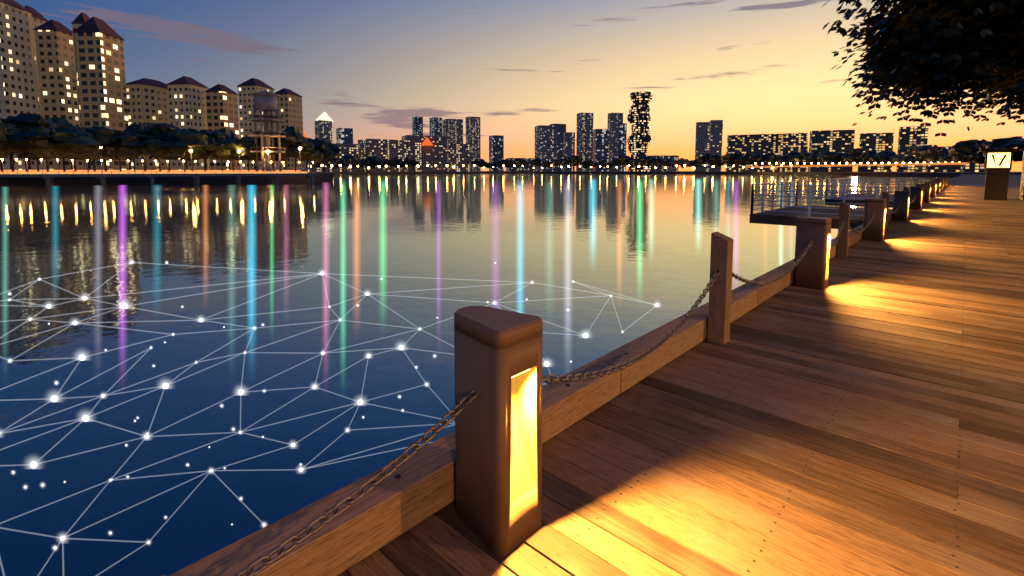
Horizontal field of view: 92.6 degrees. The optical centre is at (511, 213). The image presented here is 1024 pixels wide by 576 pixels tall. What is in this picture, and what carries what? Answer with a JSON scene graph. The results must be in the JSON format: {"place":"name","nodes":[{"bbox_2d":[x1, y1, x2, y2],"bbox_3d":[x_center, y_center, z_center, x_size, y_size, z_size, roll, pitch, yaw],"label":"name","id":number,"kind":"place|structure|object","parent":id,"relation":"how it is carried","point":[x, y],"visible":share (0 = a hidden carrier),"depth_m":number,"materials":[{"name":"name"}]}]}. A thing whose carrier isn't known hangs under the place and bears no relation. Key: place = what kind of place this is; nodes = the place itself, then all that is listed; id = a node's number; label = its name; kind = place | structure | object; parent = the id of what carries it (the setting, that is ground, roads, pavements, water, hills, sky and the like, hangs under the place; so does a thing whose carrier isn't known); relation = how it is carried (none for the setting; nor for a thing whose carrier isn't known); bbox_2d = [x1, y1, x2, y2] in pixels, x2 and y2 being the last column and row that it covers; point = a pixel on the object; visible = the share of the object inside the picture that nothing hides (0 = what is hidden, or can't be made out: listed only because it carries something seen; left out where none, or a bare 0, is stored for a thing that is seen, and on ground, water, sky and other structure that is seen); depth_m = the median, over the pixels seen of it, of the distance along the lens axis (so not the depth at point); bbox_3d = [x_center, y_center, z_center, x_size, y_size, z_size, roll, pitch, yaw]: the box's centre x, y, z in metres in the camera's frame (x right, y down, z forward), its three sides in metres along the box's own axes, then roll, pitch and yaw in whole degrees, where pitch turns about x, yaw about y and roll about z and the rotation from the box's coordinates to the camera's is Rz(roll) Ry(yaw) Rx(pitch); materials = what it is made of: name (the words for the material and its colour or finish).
{"place":"outdoors","nodes":[
{"label":"outdoors","id":0,"kind":"place"},
{"bbox_2d":[0,172,332,186],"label":"bank ground","id":1,"kind":"structure","parent":0,"point":[95,181],"depth_m":121.18,"materials":[{"name":"brown"}]},
{"bbox_2d":[0,0,44,169],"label":"condo","id":2,"kind":"structure","parent":1,"relation":"on","point":[18,86],"depth_m":178.82,"materials":[{"name":"beige concrete"}]},
{"bbox_2d":[25,5,47,169],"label":"condo","id":3,"kind":"structure","parent":1,"relation":"on","point":[38,19],"depth_m":199.06,"materials":[{"name":"beige concrete"}]},
{"bbox_2d":[33,19,82,169],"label":"condo wing","id":4,"kind":"structure","parent":1,"relation":"on","point":[56,67],"depth_m":193.59,"materials":[{"name":"beige concrete"}]},
{"bbox_2d":[71,12,89,169],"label":"apartment building","id":5,"kind":"structure","parent":1,"relation":"on","point":[81,18],"depth_m":192.15,"materials":[{"name":"beige concrete"}]},
{"bbox_2d":[72,17,131,169],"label":"condo","id":6,"kind":"structure","parent":1,"relation":"on","point":[100,63],"depth_m":188.92,"materials":[{"name":"beige concrete"}]},
{"bbox_2d":[0,172,267,173],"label":"promenade edge","id":7,"kind":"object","parent":1,"relation":"on","point":[123,172],"depth_m":121.48,"materials":[{"name":"grey concrete"}]},
{"bbox_2d":[0,170,298,171],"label":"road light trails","id":8,"kind":"object","parent":1,"relation":"on","point":[171,170],"visible":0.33,"depth_m":158.12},
{"bbox_2d":[126,78,172,169],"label":"condo","id":9,"kind":"structure","parent":1,"relation":"on","point":[147,102],"depth_m":224.93,"materials":[{"name":"beige concrete"}]},
{"bbox_2d":[0,174,314,186],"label":"bank pier","id":10,"kind":"structure","parent":1,"relation":"on","point":[49,180],"depth_m":115.10,"materials":[{"name":"beige concrete"}]},
{"bbox_2d":[0,170,313,174],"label":"railing","id":11,"kind":"object","parent":10,"relation":"on","point":[135,171],"visible":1,"depth_m":110.19,"materials":[{"name":"metal"}]},
{"bbox_2d":[2,154,313,173],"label":"bank lamp poles","id":12,"kind":"object","parent":1,"relation":"on","point":[155,163],"visible":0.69,"depth_m":128.05,"materials":[{"name":"black metal"}]},
{"bbox_2d":[1,147,300,161],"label":"street lamps","id":13,"kind":"object","parent":12,"relation":"attached to","point":[167,160],"visible":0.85,"depth_m":129.92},
{"bbox_2d":[0,113,341,172],"bbox_3d":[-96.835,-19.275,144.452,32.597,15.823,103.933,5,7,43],"label":"bank trees","id":14,"kind":"object","parent":1,"relation":"on","point":[28,136],"depth_m":136.15,"materials":[{"name":"green plant"}]},
{"bbox_2d":[165,76,209,169],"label":"condo","id":15,"kind":"structure","parent":1,"relation":"on","point":[187,101],"depth_m":222.20,"materials":[{"name":"beige concrete"}]},
{"bbox_2d":[204,84,240,169],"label":"condo","id":16,"kind":"structure","parent":1,"relation":"on","point":[222,105],"depth_m":226.40,"materials":[{"name":"beige concrete"}]},
{"bbox_2d":[237,78,276,169],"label":"condo","id":17,"kind":"structure","parent":1,"relation":"on","point":[247,88],"depth_m":257.43,"materials":[{"name":"beige concrete"}]},
{"bbox_2d":[247,90,285,171],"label":"lookout tower","id":18,"kind":"structure","parent":1,"relation":"on","point":[265,102],"depth_m":156.64,"materials":[{"name":"concrete"}]},
{"bbox_2d":[274,88,304,171],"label":"condo","id":19,"kind":"structure","parent":1,"relation":"on","point":[289,101],"depth_m":274.63,"materials":[{"name":"beige concrete"}]},
{"bbox_2d":[304,160,310,171],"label":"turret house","id":20,"kind":"structure","parent":1,"relation":"on","point":[309,166],"depth_m":302.28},
{"bbox_2d":[0,173,953,575],"bbox_3d":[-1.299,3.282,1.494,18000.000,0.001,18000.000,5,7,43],"label":"water surface","id":21,"kind":"object","parent":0,"point":[190,375],"depth_m":11.72,"materials":[{"name":"blue liquid"}]},
{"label":"quay wall","id":22,"kind":"object","parent":21,"relation":"on","visible":0},
{"label":"deck substructure","id":23,"kind":"object","parent":22,"relation":"on","visible":0},
{"bbox_2d":[337,186,1023,575],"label":"deck planks","id":24,"kind":"object","parent":23,"relation":"on","point":[875,490],"visible":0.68,"depth_m":2.88,"materials":[{"name":"brown wood"}]},
{"bbox_2d":[454,306,542,556],"bbox_3d":[-0.093,0.930,2.220,0.397,0.960,0.286,5,7,43],"label":"bollard light","id":25,"kind":"object","parent":24,"relation":"on","point":[498,356],"visible":1,"depth_m":2.11,"materials":[{"name":"wood"}]},
{"bbox_2d":[169,177,956,575],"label":"kerb beam","id":26,"kind":"structure","parent":24,"relation":"on","point":[389,509],"depth_m":2.23,"materials":[{"name":"brown wood"}]},
{"bbox_2d":[395,211,891,478],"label":"bolts","id":27,"kind":"object","parent":26,"relation":"attached to","point":[397,476],"visible":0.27,"depth_m":2.24,"materials":[{"name":"metal"}]},
{"bbox_2d":[544,215,1021,572],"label":"deck nails","id":28,"kind":"object","parent":24,"relation":"on","point":[567,545],"visible":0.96,"depth_m":2.89,"materials":[{"name":"black metal"}]},
{"bbox_2d":[793,217,831,289],"bbox_3d":[4.146,0.531,6.782,0.397,0.960,0.286,5,7,43],"label":"bollard light","id":29,"kind":"object","parent":24,"relation":"on","point":[811,269],"visible":1,"depth_m":6.68,"materials":[{"name":"wood"}]},
{"bbox_2d":[707,176,946,344],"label":"wooden posts","id":30,"kind":"object","parent":24,"relation":"on","point":[720,289],"visible":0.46,"depth_m":4.53,"materials":[{"name":"brown wood"}]},
{"bbox_2d":[234,185,936,575],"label":"edge chains","id":31,"kind":"object","parent":30,"relation":"attached to","point":[296,539],"visible":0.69,"depth_m":1.95,"materials":[{"name":"metal"}]},
{"bbox_2d":[862,198,886,240],"bbox_3d":[8.386,0.132,11.343,0.397,0.960,0.286,5,7,43],"label":"bollard light","id":32,"kind":"object","parent":24,"relation":"on","point":[874,230],"visible":1,"depth_m":11.24,"materials":[{"name":"wood"}]},
{"bbox_2d":[892,191,909,220],"bbox_3d":[12.626,-0.267,15.904,0.397,0.960,0.286,5,7,43],"label":"bollard light","id":33,"kind":"object","parent":24,"relation":"on","point":[900,213],"visible":1,"depth_m":15.80,"materials":[{"name":"wood"}]},
{"bbox_2d":[909,186,922,209],"bbox_3d":[16.865,-0.666,20.465,0.397,0.960,0.286,5,7,43],"label":"bollard light","id":34,"kind":"object","parent":24,"relation":"on","point":[917,201],"visible":0.98,"depth_m":20.37,"materials":[{"name":"wood"}]},
{"bbox_2d":[921,183,930,202],"bbox_3d":[21.105,-1.065,25.026,0.397,0.960,0.286,5,7,43],"label":"bollard light","id":35,"kind":"object","parent":24,"relation":"on","point":[926,195],"visible":0.83,"depth_m":24.90,"materials":[{"name":"wood"}]},
{"bbox_2d":[928,182,935,197],"bbox_3d":[25.345,-1.464,29.587,0.397,0.960,0.286,5,7,43],"label":"bollard light","id":36,"kind":"object","parent":24,"relation":"on","point":[933,190],"visible":0.79,"depth_m":29.45,"materials":[{"name":"wood"}]},
{"bbox_2d":[933,180,940,193],"bbox_3d":[29.584,-1.863,34.148,0.397,0.960,0.286,5,7,43],"label":"bollard light","id":37,"kind":"object","parent":24,"relation":"on","point":[937,186],"visible":0.69,"depth_m":34.00,"materials":[{"name":"wood"}]},
{"bbox_2d":[938,179,943,190],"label":"bollard light","id":38,"kind":"object","parent":24,"relation":"on","point":[941,184],"visible":0.57,"depth_m":38.54,"materials":[{"name":"wood"}]},
{"bbox_2d":[941,178,945,188],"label":"bollard light","id":39,"kind":"object","parent":24,"relation":"on","point":[944,183],"visible":0.61,"depth_m":43.09,"materials":[{"name":"wood"}]},
{"bbox_2d":[980,149,1019,199],"bbox_3d":[26.721,-2.148,26.961,1.500,2.780,0.900,5,7,43],"label":"sign box","id":40,"kind":"object","parent":24,"relation":"on","point":[996,183],"visible":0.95,"depth_m":26.80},
{"bbox_2d":[987,153,1010,167],"bbox_3d":[26.547,-2.919,26.705,0.880,0.800,0.010,5,7,43],"label":"sign panel","id":41,"kind":"object","parent":40,"relation":"attached to","point":[998,157],"visible":1,"depth_m":26.71,"materials":[{"name":"plastic"}]},
{"bbox_2d":[991,154,1006,165],"bbox_3d":[26.541,-2.918,26.698,0.620,0.654,0.006,5,7,43],"label":"sign lettering","id":42,"kind":"object","parent":41,"relation":"attached to","point":[1003,158],"visible":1,"depth_m":26.66},
{"bbox_2d":[1013,146,1023,199],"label":"kiosk body","id":43,"kind":"object","parent":24,"relation":"on","point":[1021,194],"visible":0.78,"depth_m":27.66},
{"bbox_2d":[14,0,1023,170],"label":"sky","id":44,"kind":"structure","parent":0,"point":[373,66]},
{"bbox_2d":[321,162,944,168],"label":"shore lamp heads","id":45,"kind":"object","parent":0,"point":[646,167],"visible":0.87,"depth_m":500.60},
{"bbox_2d":[499,151,804,168],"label":"shore trees","id":46,"kind":"object","parent":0,"point":[738,159],"visible":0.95,"depth_m":632.73,"materials":[{"name":"green plant"}]},
{"bbox_2d":[333,171,1021,176],"bbox_3d":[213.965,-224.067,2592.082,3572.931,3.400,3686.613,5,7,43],"label":"shore ground","id":47,"kind":"structure","parent":0,"point":[922,174],"depth_m":522.60,"materials":[{"name":"brown"}]},
{"bbox_2d":[315,120,332,142],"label":"building","id":48,"kind":"structure","parent":47,"relation":"on","point":[323,129],"depth_m":1373.37,"materials":[{"name":"glass"}]},
{"bbox_2d":[316,112,333,121],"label":"illuminated roof","id":49,"kind":"structure","parent":48,"relation":"on","point":[324,116],"depth_m":1373.38,"materials":[{"name":"white"}]},
{"bbox_2d":[313,143,358,171],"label":"condo","id":50,"kind":"structure","parent":47,"relation":"on","point":[349,149],"depth_m":644.30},
{"bbox_2d":[336,128,352,143],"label":"building","id":51,"kind":"structure","parent":47,"relation":"on","point":[344,135],"depth_m":1390.18,"materials":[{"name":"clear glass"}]},
{"bbox_2d":[358,139,407,171],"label":"condo","id":52,"kind":"structure","parent":47,"relation":"on","point":[384,149],"depth_m":674.75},
{"bbox_2d":[312,155,515,167],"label":"shore trees","id":53,"kind":"object","parent":47,"relation":"on","point":[351,160],"visible":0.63,"depth_m":621.93,"materials":[{"name":"green plant"}]},
{"bbox_2d":[412,117,422,134],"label":"skyscraper","id":54,"kind":"structure","parent":47,"relation":"on","point":[417,125],"depth_m":2121.23,"materials":[{"name":"blue glass"}]},
{"bbox_2d":[402,135,447,171],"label":"condo","id":55,"kind":"structure","parent":47,"relation":"on","point":[436,153],"depth_m":707.28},
{"bbox_2d":[422,137,432,145],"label":"roof","id":56,"kind":"structure","parent":55,"relation":"on","point":[426,142],"depth_m":699.60,"materials":[{"name":"orange"}]},
{"bbox_2d":[429,117,441,135],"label":"skyscraper","id":57,"kind":"structure","parent":47,"relation":"on","point":[435,126],"depth_m":2230.96,"materials":[{"name":"blue glass"}]},
{"bbox_2d":[442,119,462,143],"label":"skyscraper","id":58,"kind":"structure","parent":47,"relation":"on","point":[452,129],"depth_m":1934.69,"materials":[{"name":"glass"}]},
{"bbox_2d":[448,143,469,171],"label":"condo","id":59,"kind":"structure","parent":47,"relation":"on","point":[458,156],"depth_m":740.42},
{"bbox_2d":[466,116,480,170],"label":"skyscraper","id":60,"kind":"structure","parent":47,"relation":"on","point":[473,132],"depth_m":1861.09,"materials":[{"name":"concrete"}]},
{"bbox_2d":[489,135,503,170],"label":"skyscraper","id":61,"kind":"structure","parent":47,"relation":"on","point":[496,147],"depth_m":1667.53,"materials":[{"name":"blue glass"}]},
{"bbox_2d":[506,158,534,170],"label":"building","id":62,"kind":"structure","parent":47,"relation":"on","point":[527,167],"depth_m":1180.14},
{"bbox_2d":[535,125,556,170],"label":"skyscraper","id":63,"kind":"structure","parent":47,"relation":"on","point":[545,142],"depth_m":1268.15,"materials":[{"name":"concrete"}]},
{"bbox_2d":[549,123,565,170],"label":"skyscraper","id":64,"kind":"structure","parent":47,"relation":"on","point":[561,129],"depth_m":1368.66,"materials":[{"name":"blue glass"}]},
{"bbox_2d":[563,132,574,170],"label":"skyscraper","id":65,"kind":"structure","parent":47,"relation":"on","point":[569,145],"depth_m":1270.92,"materials":[{"name":"concrete"}]},
{"bbox_2d":[576,112,592,170],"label":"skyscraper","id":66,"kind":"structure","parent":47,"relation":"on","point":[584,140],"depth_m":1455.86,"materials":[{"name":"concrete"}]},
{"bbox_2d":[593,129,608,170],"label":"skyscraper","id":67,"kind":"structure","parent":47,"relation":"on","point":[600,143],"depth_m":1256.32,"materials":[{"name":"blue glass"}]},
{"bbox_2d":[607,113,622,170],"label":"skyscraper","id":68,"kind":"structure","parent":47,"relation":"on","point":[614,119],"depth_m":1440.02,"materials":[{"name":"concrete"}]},
{"bbox_2d":[616,123,626,170],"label":"skyscraper","id":69,"kind":"structure","parent":47,"relation":"on","point":[621,135],"depth_m":1298.33,"materials":[{"name":"blue glass"}]},
{"bbox_2d":[627,91,652,171],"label":"wavy tower","id":70,"kind":"structure","parent":47,"relation":"on","point":[639,139],"depth_m":753.76,"materials":[{"name":"black glass"}]},
{"bbox_2d":[649,155,678,170],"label":"building","id":71,"kind":"structure","parent":47,"relation":"on","point":[666,158],"depth_m":1125.01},
{"bbox_2d":[694,122,709,170],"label":"skyscraper","id":72,"kind":"structure","parent":47,"relation":"on","point":[702,140],"depth_m":919.96,"materials":[{"name":"concrete"}]},
{"bbox_2d":[708,120,722,170],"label":"skyscraper","id":73,"kind":"structure","parent":47,"relation":"on","point":[715,135],"depth_m":920.28,"materials":[{"name":"concrete"}]},
{"bbox_2d":[725,133,807,171],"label":"building","id":74,"kind":"structure","parent":47,"relation":"on","point":[782,144],"depth_m":789.43,"materials":[{"name":"grey concrete"}]},
{"bbox_2d":[808,130,854,171],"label":"flats","id":75,"kind":"structure","parent":47,"relation":"on","point":[825,141],"depth_m":659.60,"materials":[{"name":"grey concrete"}]},
{"bbox_2d":[858,133,893,171],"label":"flats","id":76,"kind":"structure","parent":47,"relation":"on","point":[878,142],"depth_m":618.46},
{"bbox_2d":[896,126,928,171],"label":"flats","id":77,"kind":"structure","parent":47,"relation":"on","point":[906,139],"depth_m":582.11,"materials":[{"name":"grey concrete"}]},
{"bbox_2d":[925,146,959,171],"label":"flats","id":78,"kind":"structure","parent":47,"relation":"on","point":[943,168],"depth_m":520.51,"materials":[{"name":"black"}]},
{"bbox_2d":[960,162,1010,171],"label":"flats","id":79,"kind":"structure","parent":47,"relation":"on","point":[972,167],"depth_m":466.53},
{"bbox_2d":[749,205,890,229],"bbox_3d":[12.300,0.081,19.014,3.800,0.324,6.540,5,7,43],"label":"dock","id":80,"kind":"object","parent":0,"point":[778,218],"depth_m":17.67,"materials":[{"name":"brown wood"}]},
{"bbox_2d":[750,181,899,216],"bbox_3d":[12.289,-0.630,18.962,3.760,1.130,6.490,5,7,43],"label":"railing","id":81,"kind":"object","parent":80,"relation":"on","point":[810,194],"visible":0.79,"depth_m":17.85,"materials":[{"name":"silver metal"}]},
{"bbox_2d":[745,162,967,167],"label":"bridge deck","id":82,"kind":"structure","parent":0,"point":[945,163],"depth_m":321.95,"materials":[{"name":"brown"}]},
{"bbox_2d":[825,194,893,207],"bbox_3d":[21.982,-0.830,29.430,3.800,0.324,9.040,5,7,43],"label":"dock","id":83,"kind":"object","parent":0,"point":[857,201],"depth_m":27.10,"materials":[{"name":"brown wood"}]},
{"bbox_2d":[826,178,923,198],"bbox_3d":[21.971,-1.541,29.378,3.760,1.130,8.990,5,7,43],"label":"railing","id":84,"kind":"object","parent":83,"relation":"on","point":[854,179],"visible":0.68,"depth_m":27.32,"materials":[{"name":"silver metal"}]},
{"bbox_2d":[786,136,1023,167],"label":"shore trees","id":85,"kind":"object","parent":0,"point":[968,151],"visible":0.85,"depth_m":315.11,"materials":[{"name":"green plant"}]},
{"bbox_2d":[822,0,1023,82],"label":"rain tree","id":86,"kind":"object","parent":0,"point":[953,17],"visible":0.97,"depth_m":14.40,"materials":[{"name":"plant"}]},
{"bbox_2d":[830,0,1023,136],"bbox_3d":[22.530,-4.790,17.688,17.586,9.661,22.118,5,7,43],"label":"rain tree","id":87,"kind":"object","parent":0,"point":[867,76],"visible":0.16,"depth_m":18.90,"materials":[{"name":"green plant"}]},
{"bbox_2d":[949,174,1020,186],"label":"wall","id":88,"kind":"structure","parent":0,"point":[974,180],"depth_m":82.34,"materials":[{"name":"grey wood"}]}
]}

